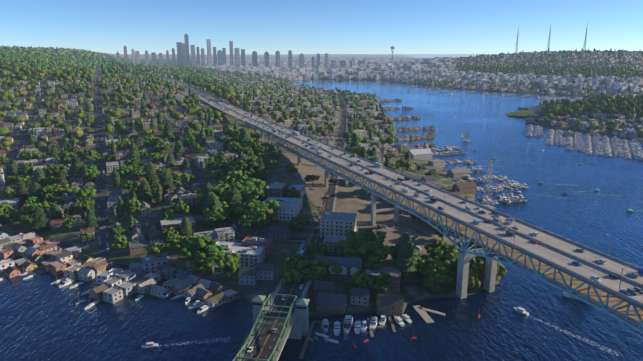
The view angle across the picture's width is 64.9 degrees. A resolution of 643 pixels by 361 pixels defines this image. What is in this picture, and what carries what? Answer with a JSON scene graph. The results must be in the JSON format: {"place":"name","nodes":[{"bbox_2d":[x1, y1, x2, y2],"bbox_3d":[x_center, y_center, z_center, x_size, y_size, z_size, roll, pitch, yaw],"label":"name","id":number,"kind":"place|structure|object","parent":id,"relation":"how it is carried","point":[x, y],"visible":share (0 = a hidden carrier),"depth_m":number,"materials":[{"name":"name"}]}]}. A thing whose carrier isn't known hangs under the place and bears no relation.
{"place":"outdoors","nodes":[
{"label":"outdoors","id":0,"kind":"place"},
{"bbox_2d":[0,56,642,360],"bbox_3d":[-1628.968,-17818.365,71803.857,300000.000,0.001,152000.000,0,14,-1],"label":"lake water","id":1,"kind":"structure","parent":0,"point":[42,318],"depth_m":330.56,"materials":[{"name":"blue liquid"}]},
{"bbox_2d":[0,98,615,308],"bbox_3d":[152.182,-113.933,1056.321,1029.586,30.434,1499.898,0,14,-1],"label":"houseboats","id":2,"kind":"object","parent":1,"relation":"on","point":[116,285],"visible":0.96,"depth_m":375.49,"materials":[{"name":"multicoloured wood"}]},
{"bbox_2d":[0,82,642,347],"bbox_3d":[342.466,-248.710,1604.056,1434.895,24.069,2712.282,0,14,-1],"label":"boats","id":3,"kind":"object","parent":1,"relation":"on","point":[602,148],"visible":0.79,"depth_m":707.86,"materials":[{"name":"paint"}]},
{"bbox_2d":[160,117,617,356],"bbox_3d":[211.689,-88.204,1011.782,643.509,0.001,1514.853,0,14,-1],"label":"boat wakes","id":4,"kind":"object","parent":1,"relation":"on","point":[528,315],"visible":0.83,"depth_m":292.30,"materials":[{"name":"white liquid"}]},
{"bbox_2d":[0,50,642,316],"bbox_3d":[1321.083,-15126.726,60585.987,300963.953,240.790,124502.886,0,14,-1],"label":"terrain ground","id":5,"kind":"structure","parent":0,"point":[282,251],"depth_m":585.45,"materials":[{"name":"green plant"}]},
{"bbox_2d":[0,202,14,213],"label":"deciduous tree","id":6,"kind":"object","parent":5,"relation":"on","point":[6,208],"visible":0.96,"depth_m":485.65,"materials":[{"name":"green plant"}]},
{"bbox_2d":[0,187,16,198],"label":"deciduous tree","id":7,"kind":"object","parent":5,"relation":"on","point":[9,192],"visible":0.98,"depth_m":522.21,"materials":[{"name":"green plant"}]},
{"bbox_2d":[4,212,20,224],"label":"deciduous tree","id":8,"kind":"object","parent":5,"relation":"on","point":[12,216],"visible":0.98,"depth_m":475.18,"materials":[{"name":"green plant"}]},
{"bbox_2d":[5,159,22,179],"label":"conifer tree","id":9,"kind":"object","parent":5,"relation":"on","point":[13,169],"visible":0.79,"depth_m":586.33,"materials":[{"name":"green plant"}]},
{"bbox_2d":[15,179,28,200],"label":"conifer tree","id":10,"kind":"object","parent":5,"relation":"on","point":[22,192],"visible":0.83,"depth_m":529.26,"materials":[{"name":"green plant"}]},
{"bbox_2d":[20,162,34,174],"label":"deciduous tree","id":11,"kind":"object","parent":5,"relation":"on","point":[27,168],"visible":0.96,"depth_m":592.68,"materials":[{"name":"green plant"}]},
{"bbox_2d":[27,181,45,202],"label":"conifer tree","id":12,"kind":"object","parent":5,"relation":"on","point":[35,191],"visible":0.73,"depth_m":521.65,"materials":[{"name":"green plant"}]},
{"bbox_2d":[30,206,48,231],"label":"conifer tree","id":13,"kind":"object","parent":5,"relation":"on","point":[39,222],"visible":0.96,"depth_m":458.11,"materials":[{"name":"green plant"}]},
{"bbox_2d":[31,168,48,187],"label":"conifer tree","id":14,"kind":"object","parent":5,"relation":"on","point":[39,177],"visible":0.52,"depth_m":548.09,"materials":[{"name":"green plant"}]},
{"bbox_2d":[28,201,56,213],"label":"deciduous tree","id":15,"kind":"object","parent":5,"relation":"on","point":[45,206],"visible":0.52,"depth_m":481.11,"materials":[{"name":"green plant"}]},
{"bbox_2d":[43,164,66,176],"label":"deciduous tree","id":16,"kind":"object","parent":5,"relation":"on","point":[53,168],"visible":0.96,"depth_m":589.60,"materials":[{"name":"green plant"}]},
{"bbox_2d":[50,204,62,219],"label":"conifer tree","id":17,"kind":"object","parent":5,"relation":"on","point":[57,214],"visible":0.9,"depth_m":480.00,"materials":[{"name":"green plant"}]},
{"bbox_2d":[48,184,73,195],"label":"deciduous tree","id":18,"kind":"object","parent":5,"relation":"on","point":[58,189],"visible":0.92,"depth_m":527.07,"materials":[{"name":"green plant"}]},
{"bbox_2d":[55,171,69,186],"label":"conifer tree","id":19,"kind":"object","parent":5,"relation":"on","point":[61,179],"visible":0.56,"depth_m":544.59,"materials":[{"name":"green plant"}]},
{"bbox_2d":[55,152,76,163],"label":"deciduous tree","id":20,"kind":"object","parent":5,"relation":"on","point":[66,158],"visible":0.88,"depth_m":621.73,"materials":[{"name":"green plant"}]},
{"bbox_2d":[61,217,76,231],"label":"deciduous tree","id":21,"kind":"object","parent":5,"relation":"on","point":[69,223],"visible":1,"depth_m":453.93,"materials":[{"name":"green plant"}]},
{"bbox_2d":[69,154,82,174],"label":"conifer tree","id":22,"kind":"object","parent":5,"relation":"on","point":[76,167],"visible":0.9,"depth_m":601.02,"materials":[{"name":"green plant"}]},
{"bbox_2d":[72,186,95,199],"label":"deciduous tree","id":23,"kind":"object","parent":5,"relation":"on","point":[86,192],"visible":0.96,"depth_m":511.82,"materials":[{"name":"green plant"}]},
{"bbox_2d":[76,200,94,210],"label":"deciduous tree","id":24,"kind":"object","parent":5,"relation":"on","point":[85,205],"visible":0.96,"depth_m":475.22,"materials":[{"name":"green plant"}]},
{"bbox_2d":[83,208,98,227],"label":"conifer tree","id":25,"kind":"object","parent":5,"relation":"on","point":[90,219],"visible":1,"depth_m":460.13,"materials":[{"name":"green plant"}]},
{"bbox_2d":[82,167,99,181],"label":"deciduous tree","id":26,"kind":"object","parent":5,"relation":"on","point":[91,173],"visible":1,"depth_m":566.16,"materials":[{"name":"green plant"}]},
{"bbox_2d":[83,150,99,161],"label":"deciduous tree","id":27,"kind":"object","parent":5,"relation":"on","point":[90,155],"visible":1,"depth_m":631.94,"materials":[{"name":"green plant"}]},
{"bbox_2d":[111,167,120,188],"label":"poplar tree","id":28,"kind":"object","parent":5,"relation":"on","point":[116,180],"visible":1,"depth_m":548.20,"materials":[{"name":"green plant"}]},
{"bbox_2d":[111,236,128,252],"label":"deciduous tree","id":29,"kind":"object","parent":5,"relation":"on","point":[120,242],"visible":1,"depth_m":407.23,"materials":[{"name":"green plant"}]},
{"bbox_2d":[116,196,124,220],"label":"poplar tree","id":30,"kind":"object","parent":5,"relation":"on","point":[119,209],"visible":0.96,"depth_m":470.55,"materials":[{"name":"green plant"}]},
{"bbox_2d":[117,165,135,179],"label":"deciduous tree","id":31,"kind":"object","parent":5,"relation":"on","point":[126,170],"visible":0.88,"depth_m":578.34,"materials":[{"name":"green plant"}]},
{"bbox_2d":[120,180,136,191],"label":"deciduous tree","id":32,"kind":"object","parent":5,"relation":"on","point":[128,184],"visible":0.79,"depth_m":530.12,"materials":[{"name":"green plant"}]},
{"bbox_2d":[123,197,141,216],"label":"deciduous tree","id":33,"kind":"object","parent":5,"relation":"on","point":[132,205],"visible":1,"depth_m":472.56,"materials":[{"name":"green plant"}]},
{"bbox_2d":[123,159,143,167],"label":"deciduous tree","id":34,"kind":"object","parent":5,"relation":"on","point":[134,163],"visible":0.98,"depth_m":594.96,"materials":[{"name":"green plant"}]},
{"bbox_2d":[128,142,140,161],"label":"conifer tree","id":35,"kind":"object","parent":5,"relation":"on","point":[133,152],"visible":0.79,"depth_m":623.48,"materials":[{"name":"green plant"}]},
{"bbox_2d":[138,180,155,203],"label":"conifer tree","id":36,"kind":"object","parent":5,"relation":"on","point":[145,195],"visible":0.92,"depth_m":502.52,"materials":[{"name":"green plant"}]},
{"bbox_2d":[143,161,158,182],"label":"conifer tree","id":37,"kind":"object","parent":5,"relation":"on","point":[150,169],"visible":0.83,"depth_m":562.57,"materials":[{"name":"green plant"}]},
{"bbox_2d":[145,242,163,256],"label":"deciduous tree","id":38,"kind":"object","parent":5,"relation":"on","point":[157,249],"visible":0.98,"depth_m":390.16,"materials":[{"name":"green plant"}]},
{"bbox_2d":[149,173,163,200],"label":"conifer tree","id":39,"kind":"object","parent":5,"relation":"on","point":[154,180],"visible":0.5,"depth_m":508.64,"materials":[{"name":"green plant"}]},
{"bbox_2d":[160,169,175,192],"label":"conifer tree","id":40,"kind":"object","parent":5,"relation":"on","point":[167,182],"visible":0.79,"depth_m":525.72,"materials":[{"name":"green plant"}]},
{"bbox_2d":[162,122,173,137],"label":"conifer tree","id":41,"kind":"object","parent":5,"relation":"on","point":[167,130],"visible":0.77,"depth_m":718.05,"materials":[{"name":"green plant"}]},
{"bbox_2d":[161,227,178,240],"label":"deciduous tree","id":42,"kind":"object","parent":5,"relation":"on","point":[169,231],"visible":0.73,"depth_m":415.54,"materials":[{"name":"green plant"}]},
{"bbox_2d":[164,234,188,258],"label":"deciduous tree","id":43,"kind":"object","parent":5,"relation":"on","point":[177,241],"visible":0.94,"depth_m":391.60,"materials":[{"name":"green plant"}]},
{"bbox_2d":[173,139,185,156],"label":"conifer tree","id":44,"kind":"object","parent":5,"relation":"on","point":[179,151],"visible":0.94,"depth_m":644.58,"materials":[{"name":"green plant"}]},
{"bbox_2d":[169,199,191,214],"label":"deciduous tree","id":45,"kind":"object","parent":5,"relation":"on","point":[181,206],"visible":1,"depth_m":458.84,"materials":[{"name":"green plant"}]},
{"bbox_2d":[172,173,189,186],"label":"deciduous tree","id":46,"kind":"object","parent":5,"relation":"on","point":[178,179],"visible":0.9,"depth_m":535.76,"materials":[{"name":"green plant"}]},
{"bbox_2d":[179,216,193,236],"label":"conifer tree","id":47,"kind":"object","parent":5,"relation":"on","point":[185,229],"visible":0.9,"depth_m":425.46,"materials":[{"name":"green plant"}]},
{"bbox_2d":[178,235,216,260],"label":"deciduous tree","id":48,"kind":"object","parent":5,"relation":"on","point":[190,249],"visible":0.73,"depth_m":375.23,"materials":[{"name":"green plant"}]},
{"bbox_2d":[184,243,226,263],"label":"deciduous tree","id":49,"kind":"object","parent":5,"relation":"on","point":[214,251],"visible":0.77,"depth_m":368.62,"materials":[{"name":"green plant"}]},
{"bbox_2d":[192,257,218,275],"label":"deciduous tree","id":50,"kind":"object","parent":5,"relation":"on","point":[200,267],"visible":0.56,"depth_m":363.96,"materials":[{"name":"green plant"}]},
{"bbox_2d":[204,156,217,170],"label":"deciduous tree","id":51,"kind":"object","parent":5,"relation":"on","point":[210,160],"visible":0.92,"depth_m":580.52,"materials":[{"name":"green plant"}]},
{"bbox_2d":[202,193,225,225],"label":"conifer tree","id":52,"kind":"object","parent":5,"relation":"on","point":[213,201],"visible":0.56,"depth_m":445.34,"materials":[{"name":"green plant"}]},
{"bbox_2d":[197,184,232,201],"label":"deciduous tree","id":53,"kind":"object","parent":5,"relation":"on","point":[217,189],"visible":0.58,"depth_m":471.58,"materials":[{"name":"green plant"}]},
{"bbox_2d":[163,78,267,121],"bbox_3d":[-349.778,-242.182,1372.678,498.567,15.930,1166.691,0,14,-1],"label":"freeway","id":54,"kind":"object","parent":5,"relation":"on","point":[233,113],"depth_m":1027.78,"materials":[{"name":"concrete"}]},
{"bbox_2d":[165,79,642,352],"bbox_3d":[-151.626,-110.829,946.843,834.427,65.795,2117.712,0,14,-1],"label":"cars","id":55,"kind":"object","parent":54,"relation":"on","point":[635,290],"visible":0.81,"depth_m":352.29,"materials":[{"name":"paint"}]},
{"bbox_2d":[202,207,229,227],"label":"deciduous tree","id":56,"kind":"object","parent":5,"relation":"on","point":[219,214],"visible":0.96,"depth_m":440.98,"materials":[{"name":"green plant"}]},
{"bbox_2d":[210,169,226,180],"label":"deciduous tree","id":57,"kind":"object","parent":5,"relation":"on","point":[217,174],"visible":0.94,"depth_m":542.20,"materials":[{"name":"green plant"}]},
{"bbox_2d":[212,161,230,169],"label":"deciduous tree","id":58,"kind":"object","parent":5,"relation":"on","point":[218,165],"visible":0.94,"depth_m":573.95,"materials":[{"name":"green plant"}]},
{"bbox_2d":[214,253,240,285],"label":"deciduous tree","id":59,"kind":"object","parent":5,"relation":"on","point":[227,263],"visible":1,"depth_m":349.44,"materials":[{"name":"green plant"}]},
{"bbox_2d":[227,187,241,214],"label":"conifer tree","id":60,"kind":"object","parent":5,"relation":"on","point":[235,195],"visible":0.6,"depth_m":465.45,"materials":[{"name":"green plant"}]},
{"bbox_2d":[227,170,246,181],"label":"deciduous tree","id":61,"kind":"object","parent":5,"relation":"on","point":[237,175],"visible":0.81,"depth_m":525.38,"materials":[{"name":"green plant"}]},
{"bbox_2d":[219,178,265,199],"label":"deciduous tree","id":62,"kind":"object","parent":5,"relation":"on","point":[245,188],"visible":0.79,"depth_m":478.47,"materials":[{"name":"green plant"}]},
{"bbox_2d":[227,157,257,173],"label":"deciduous tree","id":63,"kind":"object","parent":5,"relation":"on","point":[246,163],"visible":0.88,"depth_m":546.42,"materials":[{"name":"green plant"}]},
{"bbox_2d":[116,34,372,67],"bbox_3d":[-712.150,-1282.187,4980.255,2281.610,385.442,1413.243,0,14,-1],"label":"city skyline","id":64,"kind":"structure","parent":5,"relation":"on","point":[183,56],"depth_m":5201.60},
{"bbox_2d":[238,127,250,143],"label":"conifer tree","id":65,"kind":"object","parent":5,"relation":"on","point":[243,135],"visible":0.71,"depth_m":673.09,"materials":[{"name":"green plant"}]},
{"bbox_2d":[238,213,253,231],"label":"deciduous tree","id":66,"kind":"object","parent":5,"relation":"on","point":[245,224],"visible":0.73,"depth_m":429.66,"materials":[{"name":"green plant"}]},
{"bbox_2d":[234,199,279,217],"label":"deciduous tree","id":67,"kind":"object","parent":5,"relation":"on","point":[273,204],"visible":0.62,"depth_m":442.43,"materials":[{"name":"green plant"}]},
{"bbox_2d":[253,156,266,178],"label":"conifer tree","id":68,"kind":"object","parent":5,"relation":"on","point":[260,171],"visible":0.77,"depth_m":553.99,"materials":[{"name":"green plant"}]},
{"bbox_2d":[246,205,276,221],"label":"deciduous tree","id":69,"kind":"object","parent":5,"relation":"on","point":[272,214],"visible":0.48,"depth_m":437.90,"materials":[{"name":"green plant"}]},
{"bbox_2d":[254,214,269,230],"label":"deciduous tree","id":70,"kind":"object","parent":5,"relation":"on","point":[261,221],"visible":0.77,"depth_m":430.61,"materials":[{"name":"green plant"}]},
{"bbox_2d":[268,149,282,160],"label":"deciduous tree","id":71,"kind":"object","parent":5,"relation":"on","point":[277,154],"visible":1,"depth_m":601.23,"materials":[{"name":"green plant"}]},
{"bbox_2d":[280,269,302,285],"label":"deciduous tree","id":72,"kind":"object","parent":5,"relation":"on","point":[293,276],"visible":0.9,"depth_m":335.00,"materials":[{"name":"green plant"}]},
{"bbox_2d":[284,254,306,268],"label":"deciduous tree","id":73,"kind":"object","parent":5,"relation":"on","point":[294,259],"visible":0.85,"depth_m":352.83,"materials":[{"name":"green plant"}]},
{"bbox_2d":[232,243,382,360],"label":"drawbridge","id":74,"kind":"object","parent":5,"relation":"on","point":[288,317],"depth_m":290.84,"materials":[{"name":"metal"}]},
{"bbox_2d":[142,148,476,316],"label":"buildings","id":75,"kind":"structure","parent":5,"relation":"on","point":[335,228],"depth_m":389.93,"materials":[{"name":"grey concrete"}]},
{"bbox_2d":[1,87,630,263],"bbox_3d":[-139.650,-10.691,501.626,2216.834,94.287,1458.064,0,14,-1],"label":"utility poles","id":76,"kind":"object","parent":5,"relation":"on","point":[191,153],"visible":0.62,"depth_m":705.46,"materials":[{"name":"brown wood"}]},
{"bbox_2d":[305,242,327,256],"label":"deciduous tree","id":77,"kind":"object","parent":5,"relation":"on","point":[321,248],"visible":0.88,"depth_m":373.71,"materials":[{"name":"green plant"}]},
{"bbox_2d":[0,93,634,342],"bbox_3d":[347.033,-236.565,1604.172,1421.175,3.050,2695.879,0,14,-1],"label":"docks","id":78,"kind":"object","parent":5,"relation":"on","point":[423,314],"visible":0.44,"depth_m":329.81,"materials":[{"name":"brown wood"}]},
{"bbox_2d":[0,84,639,281],"bbox_3d":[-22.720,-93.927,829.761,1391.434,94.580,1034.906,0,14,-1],"label":"parked cars","id":79,"kind":"object","parent":5,"relation":"on","point":[106,219],"visible":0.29,"depth_m":608.50,"materials":[{"name":"paint"}]},
{"bbox_2d":[297,258,342,279],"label":"deciduous tree","id":80,"kind":"object","parent":5,"relation":"on","point":[318,269],"visible":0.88,"depth_m":343.54,"materials":[{"name":"green plant"}]},
{"bbox_2d":[0,48,642,271],"bbox_3d":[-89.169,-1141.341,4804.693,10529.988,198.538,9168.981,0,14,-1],"label":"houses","id":81,"kind":"structure","parent":5,"relation":"on","point":[403,69],"depth_m":1141.17,"materials":[{"name":"multicoloured wood"}]},
{"bbox_2d":[0,58,642,153],"bbox_3d":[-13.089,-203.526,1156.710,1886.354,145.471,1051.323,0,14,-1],"label":"trees","id":82,"kind":"object","parent":5,"relation":"on","point":[228,92],"visible":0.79,"depth_m":1053.28,"materials":[{"name":"green plant"}]},
{"bbox_2d":[0,45,642,101],"bbox_3d":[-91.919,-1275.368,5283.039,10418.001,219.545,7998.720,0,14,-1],"label":"trees","id":83,"kind":"object","parent":5,"relation":"on","point":[106,71],"visible":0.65,"depth_m":2635.98,"materials":[{"name":"green plant"}]},
{"bbox_2d":[0,61,642,150],"bbox_3d":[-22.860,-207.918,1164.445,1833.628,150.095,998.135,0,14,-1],"label":"conifers","id":84,"kind":"object","parent":5,"relation":"on","point":[207,119],"visible":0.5,"depth_m":1097.89,"materials":[{"name":"green plant"}]},
{"bbox_2d":[336,237,368,256],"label":"deciduous tree","id":85,"kind":"object","parent":5,"relation":"on","point":[347,247],"visible":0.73,"depth_m":370.88,"materials":[{"name":"green plant"}]},
{"bbox_2d":[349,268,369,287],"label":"deciduous tree","id":86,"kind":"object","parent":5,"relation":"on","point":[358,277],"visible":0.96,"depth_m":336.45,"materials":[{"name":"green plant"}]},
{"bbox_2d":[346,228,386,245],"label":"deciduous tree","id":87,"kind":"object","parent":5,"relation":"on","point":[361,236],"visible":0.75,"depth_m":386.01,"materials":[{"name":"green plant"}]},
{"bbox_2d":[349,241,390,269],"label":"deciduous tree","id":88,"kind":"object","parent":5,"relation":"on","point":[371,258],"visible":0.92,"depth_m":358.13,"materials":[{"name":"green plant"}]},
{"bbox_2d":[367,272,393,293],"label":"deciduous tree","id":89,"kind":"object","parent":5,"relation":"on","point":[379,280],"visible":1,"depth_m":333.08,"materials":[{"name":"green plant"}]},
{"bbox_2d":[393,233,413,259],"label":"conifer tree","id":90,"kind":"object","parent":5,"relation":"on","point":[404,238],"visible":0.23,"depth_m":370.95,"materials":[{"name":"green plant"}]},
{"bbox_2d":[395,241,420,282],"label":"conifer tree","id":91,"kind":"object","parent":5,"relation":"on","point":[405,256],"visible":0.79,"depth_m":351.86,"materials":[{"name":"green plant"}]},
{"bbox_2d":[207,99,642,333],"bbox_3d":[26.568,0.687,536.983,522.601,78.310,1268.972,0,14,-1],"label":"highway bridge","id":92,"kind":"structure","parent":5,"relation":"on","point":[551,256],"depth_m":327.45,"materials":[{"name":"concrete"}]},
{"bbox_2d":[416,258,433,278],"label":"deciduous tree","id":93,"kind":"object","parent":5,"relation":"on","point":[425,260],"visible":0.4,"depth_m":357.00,"materials":[{"name":"green plant"}]},
{"bbox_2d":[419,276,443,292],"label":"deciduous tree","id":94,"kind":"object","parent":5,"relation":"on","point":[434,285],"visible":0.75,"depth_m":338.37,"materials":[{"name":"green plant"}]},
{"bbox_2d":[423,263,446,279],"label":"deciduous tree","id":95,"kind":"object","parent":5,"relation":"on","point":[430,267],"visible":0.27,"depth_m":349.19,"materials":[{"name":"green plant"}]},
{"bbox_2d":[426,269,446,283],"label":"deciduous tree","id":96,"kind":"object","parent":5,"relation":"on","point":[437,276],"visible":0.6,"depth_m":343.81,"materials":[{"name":"green plant"}]},
{"bbox_2d":[424,240,454,258],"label":"deciduous tree","id":97,"kind":"object","parent":5,"relation":"on","point":[431,247],"visible":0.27,"depth_m":385.93,"materials":[{"name":"green plant"}]},
{"bbox_2d":[432,244,459,266],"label":"deciduous tree","id":98,"kind":"object","parent":5,"relation":"on","point":[453,249],"visible":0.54,"depth_m":358.95,"materials":[{"name":"green plant"}]},
{"bbox_2d":[436,266,456,288],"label":"deciduous tree","id":99,"kind":"object","parent":5,"relation":"on","point":[449,272],"visible":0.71,"depth_m":344.76,"materials":[{"name":"green plant"}]},
{"bbox_2d":[434,248,479,273],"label":"deciduous tree","id":100,"kind":"object","parent":5,"relation":"on","point":[454,262],"visible":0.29,"depth_m":354.41,"materials":[{"name":"green plant"}]},
{"bbox_2d":[468,273,480,288],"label":"tree","id":101,"kind":"object","parent":5,"relation":"on","point":[473,277],"visible":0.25,"depth_m":345.09,"materials":[{"name":"green plant"}]},
{"bbox_2d":[469,256,485,269],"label":"deciduous tree","id":102,"kind":"object","parent":5,"relation":"on","point":[474,262],"visible":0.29,"depth_m":350.88,"materials":[{"name":"green plant"}]},
{"bbox_2d":[481,259,506,281],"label":"tree","id":103,"kind":"object","parent":5,"relation":"on","point":[501,270],"visible":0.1,"depth_m":361.33,"materials":[{"name":"green plant"}]},
{"bbox_2d":[480,23,587,208],"bbox_3d":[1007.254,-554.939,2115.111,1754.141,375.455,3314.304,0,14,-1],"label":"masts","id":104,"kind":"object","parent":5,"relation":"on","point":[490,171],"visible":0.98,"depth_m":537.54,"materials":[{"name":"metal"}]},
{"bbox_2d":[506,101,563,115],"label":"gasworks","id":105,"kind":"object","parent":5,"relation":"on","point":[522,113],"visible":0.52,"depth_m":1340.02,"materials":[{"name":"green metal"}]},
{"bbox_2d":[0,0,642,53],"label":"sky","id":106,"kind":"structure","parent":0,"point":[104,26],"materials":[{"name":"blue"}]},
{"bbox_2d":[144,94,499,296],"bbox_3d":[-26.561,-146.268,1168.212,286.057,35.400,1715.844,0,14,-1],"label":"ground","id":107,"kind":"structure","parent":0,"point":[343,199],"depth_m":493.12,"materials":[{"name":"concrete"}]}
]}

